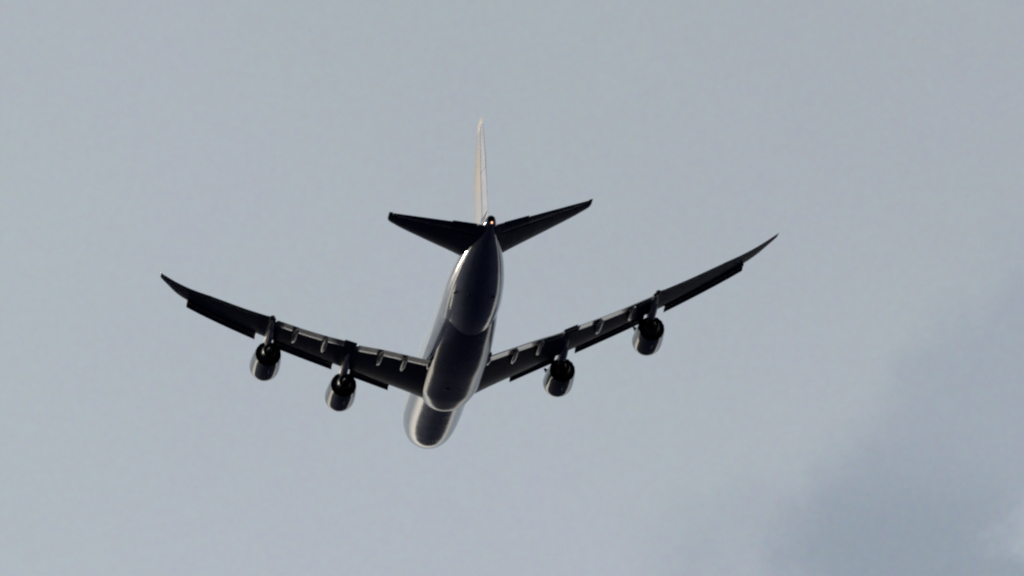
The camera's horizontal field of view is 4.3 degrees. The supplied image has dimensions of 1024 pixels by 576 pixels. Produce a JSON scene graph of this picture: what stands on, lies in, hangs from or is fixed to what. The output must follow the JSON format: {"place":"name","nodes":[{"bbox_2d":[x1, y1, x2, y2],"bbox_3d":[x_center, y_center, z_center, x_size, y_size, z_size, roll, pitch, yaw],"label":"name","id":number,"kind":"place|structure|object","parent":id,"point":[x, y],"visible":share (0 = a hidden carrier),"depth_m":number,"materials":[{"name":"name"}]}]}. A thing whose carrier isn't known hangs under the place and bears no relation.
{"place":"outdoors","nodes":[
{"label":"outdoors","id":0,"kind":"place"},
{"bbox_2d":[160,116,778,448],"bbox_3d":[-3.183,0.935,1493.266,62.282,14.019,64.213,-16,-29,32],"label":"airliner","id":1,"kind":"object","parent":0,"point":[447,372],"visible":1,"depth_m":1494.23,"materials":[{"name":"paint"}]},
{"bbox_2d":[0,0,1023,575],"label":"sky","id":2,"kind":"structure","parent":0,"point":[849,401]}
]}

